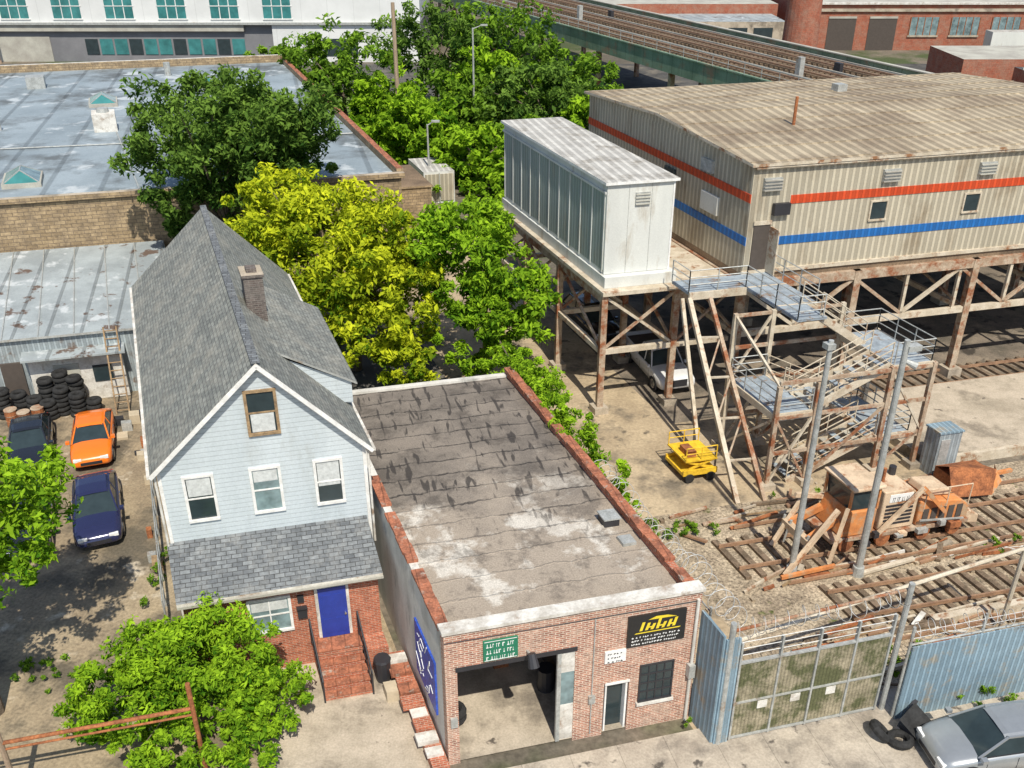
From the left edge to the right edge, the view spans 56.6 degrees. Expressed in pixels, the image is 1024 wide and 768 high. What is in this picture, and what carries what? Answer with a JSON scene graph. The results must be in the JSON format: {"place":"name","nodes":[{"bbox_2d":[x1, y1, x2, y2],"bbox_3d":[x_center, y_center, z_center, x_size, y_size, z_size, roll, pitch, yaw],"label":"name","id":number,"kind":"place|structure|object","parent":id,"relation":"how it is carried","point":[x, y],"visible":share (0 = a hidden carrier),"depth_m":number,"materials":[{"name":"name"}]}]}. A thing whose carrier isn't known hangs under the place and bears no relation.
{"place":"outdoors","nodes":[
{"label":"outdoors","id":0,"kind":"place"},
{"bbox_2d":[0,391,396,767],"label":"yard pavement","id":1,"kind":"structure","parent":0,"point":[77,605],"depth_m":34.40,"materials":[{"name":"concrete"}]},
{"bbox_2d":[9,389,28,410],"bbox_3d":[-24.155,0.935,46.821,0.863,1.309,0.866,0,28,0],"label":"tire stack","id":2,"kind":"object","parent":1,"relation":"on","point":[18,397],"visible":0.74,"depth_m":46.48,"materials":[{"name":"rubber"}]},
{"bbox_2d":[3,412,55,467],"bbox_3d":[-22.105,2.558,43.542,2.133,1.506,4.835,-11,30,-20],"label":"parked car","id":3,"kind":"object","parent":1,"relation":"on","point":[29,436],"visible":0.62,"depth_m":42.95,"materials":[{"name":"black metal"}]},
{"bbox_2d":[0,436,83,715],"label":"side tree","id":4,"kind":"object","parent":1,"relation":"on","point":[19,478],"visible":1,"depth_m":27.57,"materials":[{"name":"green plant"}]},
{"bbox_2d":[36,376,53,398],"bbox_3d":[-23.073,0.483,47.141,0.883,1.813,0.889,0,28,0],"label":"tire stack","id":5,"kind":"object","parent":1,"relation":"on","point":[45,384],"visible":0.62,"depth_m":46.72,"materials":[{"name":"rubber"}]},
{"bbox_2d":[39,398,59,420],"bbox_3d":[-22.618,1.236,46.532,0.797,1.053,0.873,0,28,0],"label":"tire stack","id":6,"kind":"object","parent":1,"relation":"on","point":[49,405],"visible":0.79,"depth_m":46.29,"materials":[{"name":"rubber"}]},
{"bbox_2d":[52,384,70,416],"bbox_3d":[-22.148,0.812,46.785,0.874,1.566,0.846,0,28,0],"label":"tire stack","id":7,"kind":"object","parent":1,"relation":"on","point":[60,393],"visible":0.98,"depth_m":46.50,"materials":[{"name":"rubber"}]},
{"bbox_2d":[65,373,87,399],"bbox_3d":[-21.700,0.364,47.365,0.860,1.816,0.880,0,28,0],"label":"tire stack","id":8,"kind":"object","parent":1,"relation":"on","point":[74,381],"visible":0.56,"depth_m":46.94,"materials":[{"name":"rubber"}]},
{"bbox_2d":[68,390,86,417],"bbox_3d":[-21.366,0.983,46.734,0.873,1.308,0.847,0,28,0],"label":"tire stack","id":9,"kind":"object","parent":1,"relation":"on","point":[77,401],"visible":0.89,"depth_m":46.45,"materials":[{"name":"rubber"}]},
{"bbox_2d":[65,408,116,467],"bbox_3d":[-19.448,2.335,44.055,2.084,1.416,4.535,-9,29,-17],"label":"parked car","id":10,"kind":"object","parent":1,"relation":"on","point":[92,437],"visible":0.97,"depth_m":43.20,"materials":[{"name":"orange metal"}]},
{"bbox_2d":[67,469,124,547],"bbox_3d":[-17.125,4.911,39.133,2.133,1.506,4.935,-11,30,-20],"label":"parked car","id":11,"kind":"object","parent":1,"relation":"on","point":[98,520],"visible":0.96,"depth_m":38.26,"materials":[{"name":"blue metal"}]},
{"bbox_2d":[0,682,207,767],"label":"pipe barrier","id":12,"kind":"object","parent":1,"relation":"on","point":[6,758],"visible":1,"depth_m":26.57,"materials":[{"name":"orange metal"}]},
{"bbox_2d":[102,326,129,414],"bbox_3d":[-19.590,-0.677,47.039,0.668,3.945,2.126,-9,29,-16],"label":"wooden ladder","id":13,"kind":"object","parent":1,"relation":"on","point":[110,370],"visible":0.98,"depth_m":47.01,"materials":[{"name":"brown wood"}]},
{"bbox_2d":[115,409,163,571],"bbox_3d":[-16.238,4.212,41.494,1.901,0.495,12.941,-10,30,-19],"label":"yard junk","id":14,"kind":"object","parent":1,"relation":"on","point":[134,418],"visible":0.59,"depth_m":44.95,"materials":[{"name":"white metal"}]},
{"bbox_2d":[150,480,167,622],"bbox_3d":[-14.251,5.474,38.038,0.059,1.522,12.058,-10,30,-19],"label":"side railing","id":15,"kind":"object","parent":1,"relation":"on","point":[158,551],"visible":0.62,"depth_m":35.89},
{"bbox_2d":[51,590,315,767],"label":"street tree","id":16,"kind":"object","parent":1,"relation":"on","point":[232,681],"visible":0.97,"depth_m":28.24,"materials":[{"name":"green plant"}]},
{"bbox_2d":[160,370,367,541],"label":"walls","id":17,"kind":"structure","parent":1,"relation":"on","point":[224,448],"depth_m":30.07,"materials":[{"name":"wood"}]},
{"bbox_2d":[131,205,372,476],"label":"roof","id":18,"kind":"structure","parent":17,"relation":"on","point":[204,345],"depth_m":33.05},
{"bbox_2d":[237,264,267,320],"bbox_3d":[-9.005,-2.941,33.227,0.744,2.500,1.096,-10,30,-19],"label":"chimney","id":19,"kind":"object","parent":18,"relation":"on","point":[251,276],"visible":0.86,"depth_m":32.67,"materials":[{"name":"brick"}]},
{"bbox_2d":[263,286,356,401],"bbox_3d":[-8.030,-1.813,34.353,3.194,2.650,7.182,-10,30,-19],"label":"dormer","id":20,"kind":"object","parent":18,"relation":"attached to","point":[299,331],"visible":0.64,"depth_m":33.22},
{"bbox_2d":[129,274,375,647],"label":"trim","id":21,"kind":"structure","parent":17,"relation":"attached to","point":[302,400],"depth_m":29.94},
{"bbox_2d":[181,387,345,633],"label":"windows","id":22,"kind":"structure","parent":17,"relation":"attached to","point":[262,419],"depth_m":30.38,"materials":[{"name":"white glass"}]},
{"bbox_2d":[183,579,381,670],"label":"brick porch wall","id":23,"kind":"structure","parent":1,"relation":"on","point":[294,645],"depth_m":31.48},
{"bbox_2d":[167,515,383,610],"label":"porch roof","id":24,"kind":"structure","parent":23,"relation":"on","point":[274,561],"depth_m":30.57,"materials":[{"name":"tile"}]},
{"bbox_2d":[313,584,352,637],"bbox_3d":[-5.881,7.470,31.295,1.110,2.150,0.184,-7,29,-12],"label":"front door","id":25,"kind":"structure","parent":23,"relation":"attached to","point":[333,610],"depth_m":31.27,"materials":[{"name":"wood"}]},
{"bbox_2d":[256,647,429,767],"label":"driveway","id":26,"kind":"structure","parent":0,"point":[372,730],"depth_m":29.50,"materials":[{"name":"concrete"}]},
{"bbox_2d":[313,630,372,700],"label":"brick steps","id":27,"kind":"structure","parent":26,"relation":"on","point":[344,668],"depth_m":31.22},
{"bbox_2d":[308,611,374,702],"bbox_3d":[-5.552,8.905,30.971,1.607,2.124,2.044,-10,30,-19],"label":"stair railing","id":28,"kind":"object","parent":27,"relation":"on","point":[360,631],"visible":1,"depth_m":30.86,"materials":[{"name":"black metal"}]},
{"bbox_2d":[361,631,399,702],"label":"brick wall","id":29,"kind":"structure","parent":26,"relation":"on","point":[378,650],"depth_m":31.25,"materials":[{"name":"red brick"}]},
{"bbox_2d":[389,650,449,767],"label":"brick curb","id":30,"kind":"structure","parent":26,"relation":"on","point":[412,701],"depth_m":29.81,"materials":[{"name":"brick"}]},
{"bbox_2d":[321,301,445,389],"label":"asphalt lot","id":31,"kind":"structure","parent":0,"point":[365,376],"depth_m":51.27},
{"bbox_2d":[220,162,448,385],"bbox_3d":[-9.079,-4.843,47.298,12.013,11.079,12.173,0,28,0],"label":"locust tree","id":32,"kind":"object","parent":31,"relation":"on","point":[368,258],"visible":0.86,"depth_m":45.64,"materials":[{"name":"yellow plant"}]},
{"bbox_2d":[0,64,926,96],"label":"back street","id":33,"kind":"structure","parent":0,"point":[648,77],"depth_m":126.79,"materials":[{"name":"asphalt"}]},
{"bbox_2d":[782,0,822,47],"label":"brick chimney","id":34,"kind":"object","parent":33,"relation":"on","point":[802,22],"depth_m":122.73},
{"bbox_2d":[2,1,1023,767],"bbox_3d":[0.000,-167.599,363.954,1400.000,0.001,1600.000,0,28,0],"label":"ground","id":35,"kind":"structure","parent":0,"point":[544,751],"depth_m":29.82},
{"bbox_2d":[0,240,164,404],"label":"workshop","id":36,"kind":"structure","parent":35,"relation":"on","point":[60,308],"depth_m":48.79,"materials":[{"name":"metal"}]},
{"bbox_2d":[0,54,404,282],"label":"warehouse","id":37,"kind":"structure","parent":35,"relation":"on","point":[64,128],"depth_m":63.59,"materials":[{"name":"beige brick"}]},
{"bbox_2d":[0,0,433,61],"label":"office building","id":38,"kind":"structure","parent":35,"relation":"on","point":[70,30],"depth_m":134.38,"materials":[{"name":"white concrete"}]},
{"bbox_2d":[0,0,420,61],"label":"windows","id":39,"kind":"structure","parent":38,"relation":"in","point":[12,49],"depth_m":134.44,"materials":[{"name":"teal glass"}]},
{"bbox_2d":[107,62,342,238],"bbox_3d":[-15.788,-11.025,54.883,12.556,14.898,10.679,0,28,0],"label":"shade tree","id":40,"kind":"object","parent":35,"relation":"on","point":[241,134],"visible":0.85,"depth_m":52.08,"materials":[{"name":"green plant"}]},
{"bbox_2d":[349,114,397,155],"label":"deciduous tree","id":41,"kind":"object","parent":35,"relation":"on","point":[359,120],"visible":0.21,"depth_m":84.44,"materials":[{"name":"green plant"}]},
{"bbox_2d":[366,90,475,164],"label":"deciduous tree","id":42,"kind":"object","parent":35,"relation":"on","point":[424,112],"visible":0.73,"depth_m":83.41,"materials":[{"name":"green plant"}]},
{"bbox_2d":[408,157,454,202],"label":"shipping container","id":43,"kind":"object","parent":35,"relation":"on","point":[433,174],"visible":0.76,"depth_m":77.21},
{"bbox_2d":[335,97,556,185],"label":"grass","id":44,"kind":"structure","parent":35,"relation":"on","point":[456,182],"depth_m":94.22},
{"bbox_2d":[243,35,339,92],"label":"deciduous tree","id":45,"kind":"object","parent":44,"relation":"on","point":[263,50],"visible":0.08,"depth_m":98.78,"materials":[{"name":"green plant"}]},
{"bbox_2d":[276,13,404,115],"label":"deciduous tree","id":46,"kind":"object","parent":44,"relation":"on","point":[347,73],"visible":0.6,"depth_m":93.14,"materials":[{"name":"green plant"}]},
{"bbox_2d":[347,63,425,132],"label":"deciduous tree","id":47,"kind":"object","parent":44,"relation":"on","point":[364,102],"visible":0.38,"depth_m":89.81,"materials":[{"name":"green plant"}]},
{"bbox_2d":[391,2,404,150],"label":"utility pole","id":48,"kind":"object","parent":44,"relation":"on","point":[396,72],"visible":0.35,"depth_m":87.59,"materials":[{"name":"brown wood"}]},
{"bbox_2d":[362,0,502,99],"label":"deciduous tree","id":49,"kind":"object","parent":44,"relation":"on","point":[423,47],"visible":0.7,"depth_m":99.91,"materials":[{"name":"green plant"}]},
{"bbox_2d":[421,65,517,146],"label":"deciduous tree","id":50,"kind":"object","parent":44,"relation":"on","point":[465,114],"visible":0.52,"depth_m":90.23,"materials":[{"name":"green plant"}]},
{"bbox_2d":[439,36,547,112],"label":"deciduous tree","id":51,"kind":"object","parent":44,"relation":"on","point":[485,61],"visible":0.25,"depth_m":95.74,"materials":[{"name":"green plant"}]},
{"bbox_2d":[433,0,570,93],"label":"deciduous tree","id":52,"kind":"object","parent":44,"relation":"on","point":[516,21],"visible":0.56,"depth_m":102.94,"materials":[{"name":"green plant"}]},
{"bbox_2d":[475,43,608,129],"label":"deciduous tree","id":53,"kind":"object","parent":44,"relation":"on","point":[552,74],"visible":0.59,"depth_m":87.81,"materials":[{"name":"green plant"}]},
{"bbox_2d":[527,48,624,117],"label":"deciduous tree","id":54,"kind":"object","parent":44,"relation":"on","point":[587,64],"visible":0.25,"depth_m":93.33,"materials":[{"name":"green plant"}]},
{"bbox_2d":[557,85,599,128],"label":"deciduous tree","id":55,"kind":"object","parent":44,"relation":"on","point":[577,106],"visible":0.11,"depth_m":85.78,"materials":[{"name":"green plant"}]},
{"bbox_2d":[429,121,503,198],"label":"deciduous tree","id":56,"kind":"object","parent":35,"relation":"on","point":[454,154],"visible":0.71,"depth_m":78.86,"materials":[{"name":"green plant"}]},
{"bbox_2d":[432,172,514,235],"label":"shrubs","id":57,"kind":"object","parent":35,"relation":"on","point":[469,197],"visible":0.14,"depth_m":76.51,"materials":[{"name":"green plant"}]},
{"bbox_2d":[9,450,1022,726],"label":"weeds","id":58,"kind":"object","parent":35,"relation":"on","point":[693,526],"visible":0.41,"depth_m":34.18,"materials":[{"name":"green plant"}]},
{"bbox_2d":[352,367,705,764],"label":"brick garage","id":59,"kind":"structure","parent":35,"relation":"on","point":[501,509],"depth_m":30.11,"materials":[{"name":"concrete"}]},
{"bbox_2d":[414,617,437,714],"bbox_3d":[-2.638,8.603,29.013,0.084,2.100,2.108,-10,30,-19],"label":"painted board","id":60,"kind":"object","parent":59,"relation":"attached to","point":[426,665],"visible":1,"depth_m":28.83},
{"bbox_2d":[483,635,517,661],"bbox_3d":[-0.326,7.456,26.756,1.008,0.750,0.066,-7,29,-12],"label":"green sign","id":61,"kind":"object","parent":59,"relation":"attached to","point":[500,648],"visible":1,"depth_m":26.72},
{"bbox_2d":[455,646,629,741],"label":"doors","id":62,"kind":"structure","parent":59,"relation":"in","point":[615,693],"depth_m":28.54,"materials":[{"name":"white metal"}]},
{"bbox_2d":[487,353,641,518],"bbox_3d":[1.803,2.012,39.741,3.794,5.005,11.537,-8,29,-15],"label":"climbing ivy","id":63,"kind":"object","parent":59,"relation":"attached to","point":[543,382],"visible":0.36,"depth_m":38.29,"materials":[{"name":"green plant"}]},
{"bbox_2d":[604,648,625,663],"bbox_3d":[3.045,8.030,28.017,0.656,0.450,0.057,-7,29,-12],"label":"wall sign","id":64,"kind":"object","parent":59,"relation":"attached to","point":[617,655],"visible":1,"depth_m":27.99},
{"bbox_2d":[635,659,674,706],"bbox_3d":[4.381,9.098,28.967,1.215,1.630,0.149,-7,29,-12],"label":"barred window","id":65,"kind":"structure","parent":59,"relation":"in","point":[656,678],"depth_m":28.98,"materials":[{"name":"black glass"}]},
{"bbox_2d":[626,607,686,647],"bbox_3d":[4.238,7.145,27.869,1.809,1.150,0.076,-7,29,-12],"label":"business sign","id":66,"kind":"object","parent":59,"relation":"attached to","point":[656,627],"visible":1,"depth_m":27.82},
{"bbox_2d":[433,0,931,88],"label":"elevated railway","id":67,"kind":"object","parent":35,"relation":"on","point":[700,53],"visible":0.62,"depth_m":99.64,"materials":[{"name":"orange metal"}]},
{"bbox_2d":[599,0,784,39],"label":"grey annex","id":68,"kind":"object","parent":35,"relation":"on","point":[758,17],"visible":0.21,"depth_m":157.04,"materials":[{"name":"concrete"}]},
{"bbox_2d":[642,460,1023,690],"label":"ballast bed","id":69,"kind":"object","parent":35,"relation":"on","point":[779,600],"visible":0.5,"depth_m":36.06,"materials":[{"name":"gravel"}]},
{"bbox_2d":[638,473,1023,685],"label":"scrap pile","id":70,"kind":"object","parent":69,"relation":"on","point":[947,615],"visible":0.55,"depth_m":36.04,"materials":[{"name":"metal"}]},
{"bbox_2d":[933,460,1012,496],"bbox_3d":[20.249,3.792,40.949,3.648,1.250,1.799,-6,29,-10],"label":"ballast plow","id":71,"kind":"object","parent":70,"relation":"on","point":[985,480],"visible":0.9,"depth_m":40.35,"materials":[{"name":"orange metal"}]},
{"bbox_2d":[786,339,922,577],"bbox_3d":[12.054,2.895,33.973,3.332,9.900,0.468,-1,28,-1],"label":"floodlight pole","id":72,"kind":"object","parent":69,"relation":"on","point":[830,345],"visible":0.84,"depth_m":33.33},
{"bbox_2d":[715,546,1023,744],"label":"sliding gate","id":73,"kind":"structure","parent":69,"relation":"on","point":[781,689],"depth_m":28.80,"materials":[{"name":"metal"}]},
{"bbox_2d":[737,589,911,638],"bbox_3d":[9.006,6.643,27.542,5.541,0.739,0.621,-7,29,-12],"label":"razor wire","id":74,"kind":"object","parent":73,"relation":"attached to","point":[827,613],"visible":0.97,"depth_m":27.51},
{"bbox_2d":[734,477,1023,641],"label":"spare rails","id":75,"kind":"object","parent":69,"relation":"on","point":[904,637],"visible":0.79,"depth_m":36.99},
{"bbox_2d":[851,339,910,577],"bbox_3d":[13.182,2.903,33.960,0.504,9.900,0.504,0,28,0],"label":"floodlight pole","id":76,"kind":"object","parent":69,"relation":"on","point":[858,567],"visible":1,"depth_m":33.93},
{"bbox_2d":[919,421,964,475],"bbox_3d":[18.961,2.893,42.070,1.315,2.280,0.893,-7,29,-12],"label":"electrical cabinet","id":77,"kind":"object","parent":69,"relation":"on","point":[941,443],"visible":0.82,"depth_m":41.69,"materials":[{"name":"metal"}]},
{"bbox_2d":[689,610,1023,743],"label":"corrugated fence","id":78,"kind":"object","parent":35,"relation":"on","point":[941,675],"visible":1,"depth_m":29.26,"materials":[{"name":"metal"}]},
{"bbox_2d":[914,607,1023,640],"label":"razor wire","id":79,"kind":"object","parent":78,"relation":"attached to","point":[969,623],"visible":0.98,"depth_m":28.74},
{"bbox_2d":[711,490,1023,579],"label":"rail track","id":80,"kind":"structure","parent":35,"relation":"on","point":[778,555],"depth_m":37.81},
{"bbox_2d":[769,462,977,579],"bbox_3d":[14.052,4.754,37.311,9.228,3.222,2.708,-10,30,-17],"label":"rail maintenance machine","id":81,"kind":"object","parent":80,"relation":"on","point":[920,506],"visible":0.98,"depth_m":36.93,"materials":[{"name":"orange metal"}]},
{"bbox_2d":[771,0,1023,49],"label":"brick depot","id":82,"kind":"structure","parent":35,"relation":"on","point":[885,24],"depth_m":144.28,"materials":[{"name":"brick"}]},
{"bbox_2d":[824,16,1021,49],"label":"windows","id":83,"kind":"structure","parent":82,"relation":"in","point":[841,29],"depth_m":144.47,"materials":[{"name":"brown glass"}]},
{"bbox_2d":[869,699,930,749],"bbox_3d":[11.969,10.573,29.166,1.880,0.921,1.241,-9,29,-15],"label":"junk heap","id":84,"kind":"object","parent":35,"relation":"on","point":[913,717],"visible":0.98,"depth_m":29.13,"materials":[{"name":"rubber"}]},
{"bbox_2d":[818,554,1023,631],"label":"rail track","id":85,"kind":"structure","parent":35,"relation":"on","point":[918,593],"depth_m":35.26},
{"bbox_2d":[839,372,1023,462],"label":"platform","id":86,"kind":"structure","parent":35,"relation":"on","point":[986,414],"depth_m":46.35,"materials":[{"name":"concrete"}]},
{"bbox_2d":[916,699,1023,767],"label":"parked car","id":87,"kind":"object","parent":35,"relation":"on","point":[990,735],"visible":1,"depth_m":28.04,"materials":[{"name":"silver metal"}]},
{"bbox_2d":[925,46,1023,82],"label":"rail shed","id":88,"kind":"structure","parent":35,"relation":"on","point":[1002,62],"depth_m":110.98,"materials":[{"name":"red brick"}]},
{"bbox_2d":[983,30,1023,45],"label":"box truck","id":89,"kind":"object","parent":35,"relation":"on","point":[1003,37],"visible":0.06,"depth_m":138.72,"materials":[{"name":"white metal"}]},
{"bbox_2d":[404,203,754,728],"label":"parking lot","id":90,"kind":"structure","parent":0,"point":[635,428],"depth_m":46.13,"materials":[{"name":"concrete"}]},
{"bbox_2d":[400,165,432,226],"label":"brick shed","id":91,"kind":"structure","parent":90,"relation":"on","point":[416,185],"depth_m":71.53,"materials":[{"name":"beige brick"}]},
{"bbox_2d":[403,194,563,387],"bbox_3d":[-1.636,-4.184,47.387,6.464,9.810,10.346,-21,35,-34],"label":"ailanthus tree","id":92,"kind":"object","parent":90,"relation":"on","point":[492,287],"visible":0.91,"depth_m":46.06,"materials":[{"name":"green plant"}]},
{"bbox_2d":[498,198,727,415],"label":"steel platform","id":93,"kind":"structure","parent":90,"relation":"on","point":[590,279],"depth_m":46.94,"materials":[{"name":"metal"}]},
{"bbox_2d":[665,428,717,483],"bbox_3d":[7.973,3.148,42.125,1.587,1.766,1.848,-10,30,-19],"label":"yellow lift","id":94,"kind":"object","parent":90,"relation":"on","point":[687,460],"visible":1,"depth_m":41.79,"materials":[{"name":"paint"}]},
{"bbox_2d":[695,601,712,653],"bbox_3d":[4.593,6.537,33.946,0.089,3.500,8.886,-10,30,-19],"label":"wire fence","id":95,"kind":"object","parent":90,"relation":"on","point":[709,610],"visible":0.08,"depth_m":29.63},
{"bbox_2d":[594,459,746,627],"bbox_3d":[4.947,5.004,31.944,0.915,1.814,10.388,-9,29,-16],"label":"razor wire","id":96,"kind":"object","parent":95,"relation":"attached to","point":[617,477],"visible":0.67,"depth_m":30.52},
{"bbox_2d":[503,125,675,274],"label":"walls","id":97,"kind":"structure","parent":0,"point":[603,229],"depth_m":44.90,"materials":[{"name":"metal"}]},
{"bbox_2d":[501,117,680,185],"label":"roof","id":98,"kind":"structure","parent":97,"relation":"on","point":[605,162],"depth_m":47.02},
{"bbox_2d":[508,687,1023,767],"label":"sidewalk","id":99,"kind":"structure","parent":0,"point":[852,740],"depth_m":28.82,"materials":[{"name":"concrete"}]},
{"bbox_2d":[545,264,1023,423],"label":"underpass pavement","id":100,"kind":"structure","parent":0,"point":[993,334],"depth_m":55.42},
{"bbox_2d":[563,291,618,339],"bbox_3d":[4.663,-4.051,55.660,2.182,1.756,4.835,-10,30,-19],"label":"parked car","id":101,"kind":"object","parent":100,"relation":"on","point":[593,318],"visible":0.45,"depth_m":54.80,"materials":[{"name":"black metal"}]},
{"bbox_2d":[625,330,694,391],"bbox_3d":[7.763,-1.394,50.533,2.280,1.914,5.440,-8,29,-14],"label":"pickup truck","id":102,"kind":"object","parent":100,"relation":"on","point":[652,363],"visible":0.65,"depth_m":49.47,"materials":[{"name":"white metal"}]},
{"bbox_2d":[576,232,1023,406],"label":"support trusses","id":103,"kind":"object","parent":100,"relation":"on","point":[853,275],"visible":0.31,"depth_m":47.90,"materials":[{"name":"orange metal"}]},
{"bbox_2d":[843,356,1023,395],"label":"rail track","id":104,"kind":"structure","parent":100,"relation":"on","point":[995,363],"depth_m":50.63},
{"bbox_2d":[671,413,925,500],"bbox_3d":[13.251,2.975,44.329,9.694,0.001,6.944,-7,29,-12],"label":"lot apron","id":105,"kind":"object","parent":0,"point":[744,475],"visible":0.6,"depth_m":43.81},
{"bbox_2d":[671,255,937,503],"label":"steel stair tower","id":106,"kind":"structure","parent":105,"relation":"on","point":[773,397],"depth_m":41.70,"materials":[{"name":"metal"}]},
{"bbox_2d":[588,95,1023,272],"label":"walls","id":107,"kind":"structure","parent":0,"point":[738,215],"depth_m":45.63,"materials":[{"name":"metal"}]},
{"bbox_2d":[584,72,1023,167],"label":"roof","id":108,"kind":"structure","parent":107,"relation":"on","point":[866,118],"depth_m":49.35,"materials":[{"name":"beige metal"}]},
{"bbox_2d":[588,117,1023,245],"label":"colour bands","id":109,"kind":"object","parent":107,"relation":"attached to","point":[799,198],"visible":0.87,"depth_m":45.79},
{"bbox_2d":[664,83,1023,275],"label":"openings and vents","id":110,"kind":"object","parent":107,"relation":"attached to","point":[764,245],"visible":0.98,"depth_m":45.06,"materials":[{"name":"beige metal"}]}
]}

